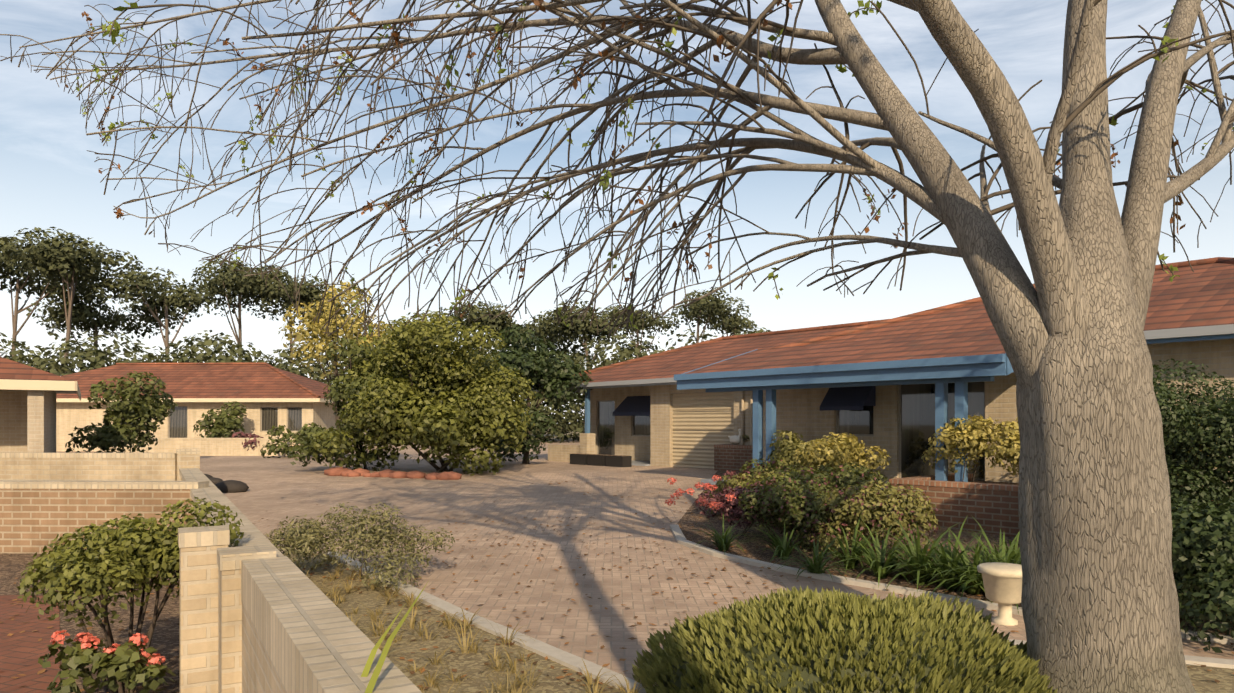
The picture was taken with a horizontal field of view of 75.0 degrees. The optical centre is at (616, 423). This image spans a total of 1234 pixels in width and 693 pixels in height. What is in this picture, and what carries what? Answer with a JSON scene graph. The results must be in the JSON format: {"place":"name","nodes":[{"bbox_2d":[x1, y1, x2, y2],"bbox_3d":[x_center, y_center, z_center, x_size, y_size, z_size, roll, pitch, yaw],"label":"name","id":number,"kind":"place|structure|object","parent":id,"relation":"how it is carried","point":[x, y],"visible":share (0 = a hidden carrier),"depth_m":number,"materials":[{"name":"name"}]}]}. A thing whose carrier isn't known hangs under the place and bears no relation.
{"place":"outdoors","nodes":[
{"label":"outdoors","id":0,"kind":"place"},
{"bbox_2d":[0,595,59,692],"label":"red brick path","id":1,"kind":"structure","parent":0,"point":[22,653],"depth_m":6.12,"materials":[{"name":"red brick"}]},
{"bbox_2d":[0,553,178,692],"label":"garden bed","id":2,"kind":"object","parent":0,"point":[164,643],"depth_m":6.88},
{"bbox_2d":[38,630,175,692],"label":"geranium","id":3,"kind":"object","parent":2,"relation":"on","point":[123,661],"depth_m":4.66,"materials":[{"name":"plant"}]},
{"bbox_2d":[16,497,243,692],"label":"green shrub","id":4,"kind":"object","parent":2,"relation":"on","point":[126,553],"depth_m":4.90,"materials":[{"name":"green plant"}]},
{"bbox_2d":[361,582,427,692],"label":"plant blades","id":5,"kind":"object","parent":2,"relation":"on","point":[374,676],"visible":0.92,"depth_m":2.40,"materials":[{"name":"yellow plant"}]},
{"bbox_2d":[531,428,579,439],"bbox_3d":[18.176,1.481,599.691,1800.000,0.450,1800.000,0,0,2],"label":"ground","id":6,"kind":"structure","parent":0,"point":[554,438],"depth_m":84.56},
{"bbox_2d":[0,236,111,355],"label":"tree","id":7,"kind":"object","parent":6,"relation":"on","point":[39,289],"depth_m":64.60,"materials":[{"name":"green plant"}]},
{"bbox_2d":[0,227,149,373],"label":"tree","id":8,"kind":"object","parent":6,"relation":"on","point":[55,255],"depth_m":58.61,"materials":[{"name":"green plant"}]},
{"bbox_2d":[26,300,155,356],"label":"tree","id":9,"kind":"object","parent":6,"relation":"on","point":[80,319],"depth_m":66.41,"materials":[{"name":"green plant"}]},
{"bbox_2d":[0,452,208,553],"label":"yard wall","id":10,"kind":"structure","parent":6,"relation":"on","point":[45,498],"depth_m":10.05,"materials":[{"name":"beige brick"}]},
{"bbox_2d":[65,371,177,452],"bbox_3d":[-15.370,-0.172,24.974,2.238,2.989,3.338,0,0,2],"label":"green bush","id":11,"kind":"object","parent":6,"relation":"on","point":[146,408],"depth_m":24.70,"materials":[{"name":"green plant"}]},
{"bbox_2d":[106,265,215,358],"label":"tree","id":12,"kind":"object","parent":6,"relation":"on","point":[179,298],"depth_m":63.26,"materials":[{"name":"green plant"}]},
{"bbox_2d":[188,256,298,347],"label":"tree","id":13,"kind":"object","parent":6,"relation":"on","point":[256,287],"depth_m":70.04,"materials":[{"name":"green plant"}]},
{"bbox_2d":[250,264,345,360],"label":"tree","id":14,"kind":"object","parent":6,"relation":"on","point":[305,292],"depth_m":74.69,"materials":[{"name":"green plant"}]},
{"bbox_2d":[176,449,421,692],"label":"garden wall","id":15,"kind":"structure","parent":6,"relation":"on","point":[259,612],"depth_m":4.23,"materials":[{"name":"beige brick"}]},
{"bbox_2d":[275,279,367,377],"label":"tree","id":16,"kind":"object","parent":6,"relation":"on","point":[343,317],"depth_m":80.89,"materials":[{"name":"green plant"}]},
{"bbox_2d":[0,327,770,442],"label":"tree belt","id":17,"kind":"object","parent":6,"relation":"on","point":[562,425],"visible":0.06,"depth_m":53.93,"materials":[{"name":"green leaf"},{"name":"bark"}]},
{"bbox_2d":[381,320,421,331],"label":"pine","id":18,"kind":"object","parent":6,"relation":"on","point":[396,325],"depth_m":84.95,"materials":[{"name":"green plant"}]},
{"bbox_2d":[431,298,528,350],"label":"tree","id":19,"kind":"object","parent":6,"relation":"on","point":[503,320],"depth_m":66.81,"materials":[{"name":"green plant"}]},
{"bbox_2d":[503,315,569,350],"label":"tree","id":20,"kind":"object","parent":6,"relation":"on","point":[536,334],"depth_m":70.07,"materials":[{"name":"green plant"}]},
{"bbox_2d":[531,298,636,432],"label":"tree","id":21,"kind":"object","parent":6,"relation":"on","point":[574,332],"depth_m":65.28,"materials":[{"name":"green plant"}]},
{"bbox_2d":[604,305,679,358],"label":"tree","id":22,"kind":"object","parent":6,"relation":"on","point":[651,323],"depth_m":76.98,"materials":[{"name":"green plant"}]},
{"bbox_2d":[671,286,750,342],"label":"tree","id":23,"kind":"object","parent":6,"relation":"on","point":[705,305],"depth_m":72.60,"materials":[{"name":"green plant"}]},
{"bbox_2d":[709,313,767,336],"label":"tree","id":24,"kind":"object","parent":6,"relation":"on","point":[747,324],"depth_m":78.99,"materials":[{"name":"green plant"}]},
{"bbox_2d":[323,551,1233,692],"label":"kerb","id":25,"kind":"structure","parent":6,"relation":"on","point":[562,657],"depth_m":6.08,"materials":[{"name":"concrete"}]},
{"bbox_2d":[670,525,1233,644],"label":"bed kerb","id":26,"kind":"object","parent":6,"relation":"on","point":[679,536],"visible":0.48,"depth_m":8.39,"materials":[{"name":"concrete"}]},
{"bbox_2d":[0,480,1233,692],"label":"leaf litter ground","id":27,"kind":"structure","parent":0,"point":[542,618],"depth_m":7.77,"materials":[{"name":"brown plant"}]},
{"bbox_2d":[264,502,454,590],"bbox_3d":[-2.791,1.287,8.579,2.091,0.906,1.418,0,0,2],"label":"shrub","id":28,"kind":"object","parent":27,"relation":"on","point":[303,541],"depth_m":8.51,"materials":[{"name":"green plant"}]},
{"bbox_2d":[0,0,1233,692],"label":"tree","id":29,"kind":"object","parent":27,"relation":"on","point":[1100,606],"depth_m":5.06,"materials":[{"name":"grey plant"}]},
{"bbox_2d":[632,585,1057,692],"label":"conifer shrub","id":30,"kind":"object","parent":27,"relation":"on","point":[795,640],"visible":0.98,"depth_m":4.50,"materials":[{"name":"green plant"}]},
{"bbox_2d":[0,0,1233,422],"label":"sky","id":31,"kind":"structure","parent":0,"point":[49,177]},
{"bbox_2d":[56,440,1233,686],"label":"driveway paving","id":32,"kind":"structure","parent":0,"point":[620,504],"depth_m":10.87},
{"bbox_2d":[0,357,80,452],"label":"house","id":33,"kind":"structure","parent":32,"relation":"on","point":[28,409],"depth_m":18.50,"materials":[{"name":"brick"}]},
{"bbox_2d":[56,362,371,455],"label":"house","id":34,"kind":"structure","parent":32,"relation":"on","point":[268,396],"depth_m":36.10,"materials":[{"name":"brick"}]},
{"bbox_2d":[193,401,247,437],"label":"shrub","id":35,"kind":"object","parent":32,"relation":"on","point":[224,425],"visible":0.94,"depth_m":33.48,"materials":[{"name":"green plant"}]},
{"bbox_2d":[204,474,248,492],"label":"dark rocks","id":36,"kind":"object","parent":32,"relation":"on","point":[230,486],"visible":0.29,"depth_m":16.28,"materials":[{"name":"black stone"}]},
{"bbox_2d":[229,431,263,450],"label":"purple bush","id":37,"kind":"object","parent":32,"relation":"on","point":[244,435],"visible":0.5,"depth_m":31.36,"materials":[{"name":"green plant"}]},
{"bbox_2d":[260,422,335,457],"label":"bush","id":38,"kind":"object","parent":32,"relation":"on","point":[297,438],"visible":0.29,"depth_m":29.39,"materials":[{"name":"green plant"}]},
{"bbox_2d":[278,280,395,465],"bbox_3d":[-8.107,-1.450,23.897,3.751,5.614,3.654,0,0,2],"label":"tall sparse tree","id":39,"kind":"object","parent":32,"relation":"on","point":[324,339],"depth_m":23.24,"materials":[{"name":"yellow plant"}]},
{"bbox_2d":[287,427,399,470],"bbox_3d":[-7.152,0.713,21.305,2.740,1.289,2.222,0,0,2],"label":"bush","id":40,"kind":"object","parent":32,"relation":"on","point":[306,447],"visible":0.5,"depth_m":20.84,"materials":[{"name":"green plant"}]},
{"bbox_2d":[323,337,425,469],"bbox_3d":[-6.456,-0.492,21.739,2.853,3.627,3.558,0,0,2],"label":"bright tree","id":41,"kind":"object","parent":32,"relation":"on","point":[338,394],"depth_m":21.16,"materials":[{"name":"green plant"}]},
{"bbox_2d":[324,467,461,479],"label":"border rocks","id":42,"kind":"object","parent":32,"relation":"on","point":[358,472],"visible":0.83,"depth_m":19.14,"materials":[{"name":"orange stone"}]},
{"bbox_2d":[310,386,526,475],"bbox_3d":[-4.779,0.320,20.080,5.089,2.550,3.108,0,0,18],"label":"bush","id":43,"kind":"object","parent":32,"relation":"on","point":[438,436],"visible":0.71,"depth_m":19.48,"materials":[{"name":"green plant"}]},
{"bbox_2d":[339,310,535,471],"bbox_3d":[-4.685,-0.812,20.853,5.261,4.322,4.155,0,0,2],"label":"bright tree","id":44,"kind":"object","parent":32,"relation":"on","point":[415,345],"depth_m":19.92,"materials":[{"name":"green plant"}]},
{"bbox_2d":[465,400,556,461],"bbox_3d":[-3.099,0.194,24.185,3.108,1.958,2.436,0,0,22],"label":"bush","id":45,"kind":"object","parent":32,"relation":"on","point":[535,444],"visible":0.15,"depth_m":23.82,"materials":[{"name":"green plant"}]},
{"bbox_2d":[470,324,593,463],"bbox_3d":[-2.731,-0.835,25.050,4.074,4.406,3.977,0,0,2],"label":"tree","id":46,"kind":"object","parent":32,"relation":"on","point":[537,367],"depth_m":24.74,"materials":[{"name":"green plant"}]},
{"bbox_2d":[570,453,631,466],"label":"black planters","id":47,"kind":"object","parent":32,"relation":"on","point":[602,460],"visible":0.94,"depth_m":23.67,"materials":[{"name":"black plastic"}]},
{"bbox_2d":[284,553,1233,692],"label":"dry grass bed","id":48,"kind":"object","parent":32,"relation":"on","point":[1198,674],"visible":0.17,"depth_m":5.88,"materials":[{"name":"brown soil"}]},
{"bbox_2d":[174,549,645,692],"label":"dry grass","id":49,"kind":"structure","parent":48,"relation":"on","point":[450,623],"depth_m":6.04,"materials":[{"name":"plant"}]},
{"bbox_2d":[532,257,1233,489],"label":"house","id":50,"kind":"structure","parent":32,"relation":"on","point":[900,390],"depth_m":15.66,"materials":[{"name":"brick"}]},
{"bbox_2d":[977,562,1021,625],"bbox_3d":[3.316,1.461,6.867,0.440,0.490,0.440,0,0,2],"label":"garden urn","id":51,"kind":"object","parent":32,"relation":"on","point":[1002,582],"visible":0.94,"depth_m":6.76,"materials":[{"name":"beige stone"}]},
{"bbox_2d":[676,470,1233,635],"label":"bed soil","id":52,"kind":"structure","parent":0,"point":[688,519],"depth_m":10.60,"materials":[{"name":"brown soil"}]},
{"bbox_2d":[665,475,735,509],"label":"pink flowers","id":53,"kind":"object","parent":52,"relation":"on","point":[707,487],"visible":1,"depth_m":11.23,"materials":[{"name":"pink plant"}]},
{"bbox_2d":[694,480,776,535],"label":"flowering shrub","id":54,"kind":"object","parent":52,"relation":"on","point":[730,508],"depth_m":11.19,"materials":[{"name":"plant"}]},
{"bbox_2d":[722,465,752,478],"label":"shrub","id":55,"kind":"object","parent":52,"relation":"on","point":[728,472],"visible":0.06,"depth_m":16.01,"materials":[{"name":"purple plant"}]},
{"bbox_2d":[702,467,778,515],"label":"shrub","id":56,"kind":"object","parent":52,"relation":"on","point":[732,481],"visible":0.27,"depth_m":13.06,"materials":[{"name":"green plant"}]},
{"bbox_2d":[740,458,792,481],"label":"shrub","id":57,"kind":"object","parent":52,"relation":"on","point":[752,470],"visible":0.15,"depth_m":14.14,"materials":[{"name":"green plant"}]},
{"bbox_2d":[734,464,834,492],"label":"shrub","id":58,"kind":"object","parent":52,"relation":"on","point":[797,471],"visible":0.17,"depth_m":11.83,"materials":[{"name":"green plant"}]},
{"bbox_2d":[738,475,845,546],"bbox_3d":[2.267,1.165,10.435,1.390,1.001,1.381,0,0,2],"label":"shrub","id":59,"kind":"object","parent":52,"relation":"on","point":[786,503],"depth_m":10.19,"materials":[{"name":"green plant"}]},
{"bbox_2d":[767,430,836,476],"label":"shrub","id":60,"kind":"object","parent":52,"relation":"on","point":[786,448],"visible":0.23,"depth_m":14.62,"materials":[{"name":"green plant"}]},
{"bbox_2d":[772,462,891,531],"bbox_3d":[3.072,1.118,11.579,1.732,1.165,1.658,0,0,2],"label":"shrub","id":61,"kind":"object","parent":52,"relation":"on","point":[852,476],"visible":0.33,"depth_m":11.20,"materials":[{"name":"green plant"}]},
{"bbox_2d":[793,432,890,480],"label":"shrub","id":62,"kind":"object","parent":52,"relation":"on","point":[842,449],"depth_m":13.13,"materials":[{"name":"yellow plant"}]},
{"bbox_2d":[694,509,1011,579],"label":"strappy plants","id":63,"kind":"object","parent":52,"relation":"on","point":[782,548],"visible":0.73,"depth_m":9.23,"materials":[{"name":"green plant"}]},
{"bbox_2d":[796,480,940,560],"bbox_3d":[3.060,1.212,9.993,1.587,0.988,1.649,0,0,2],"label":"shrub","id":64,"kind":"object","parent":52,"relation":"on","point":[891,506],"depth_m":9.54,"materials":[{"name":"green plant"}]},
{"bbox_2d":[714,444,1223,537],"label":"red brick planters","id":65,"kind":"object","parent":52,"relation":"on","point":[990,507],"visible":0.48,"depth_m":11.73,"materials":[{"name":"red brick"}]},
{"bbox_2d":[728,429,740,443],"bbox_3d":[3.120,0.335,21.295,0.214,0.409,0.468,0,0,-33],"label":"goose ornament","id":66,"kind":"object","parent":65,"relation":"on","point":[735,439],"visible":0.96,"depth_m":21.17,"materials":[{"name":"white ceramic"}]},
{"bbox_2d":[921,414,1004,481],"bbox_3d":[5.453,0.709,12.659,1.228,1.738,1.247,0,0,2],"label":"shrub planter","id":67,"kind":"object","parent":65,"relation":"in","point":[977,428],"depth_m":12.36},
{"bbox_2d":[983,418,1019,475],"bbox_3d":[6.396,0.665,12.238,1.760,1.867,1.680,0,0,2],"label":"shrub planter","id":68,"kind":"object","parent":65,"relation":"in","point":[1007,449],"depth_m":11.96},
{"bbox_2d":[832,515,1211,630],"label":"strappy plants","id":69,"kind":"object","parent":52,"relation":"on","point":[953,570],"visible":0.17,"depth_m":8.24,"materials":[{"name":"green plant"}]},
{"bbox_2d":[1152,358,1233,597],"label":"tall shrub","id":70,"kind":"object","parent":52,"relation":"on","point":[1214,422],"depth_m":8.05,"materials":[{"name":"green plant"}]},
{"bbox_2d":[1171,498,1233,652],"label":"shrub","id":71,"kind":"object","parent":52,"relation":"on","point":[1207,545],"visible":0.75,"depth_m":6.20,"materials":[{"name":"green plant"}]},
{"bbox_2d":[1167,417,1224,483],"bbox_3d":[7.637,0.715,10.626,1.225,1.880,1.750,0,0,2],"label":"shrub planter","id":72,"kind":"object","parent":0,"point":[1200,445],"depth_m":10.14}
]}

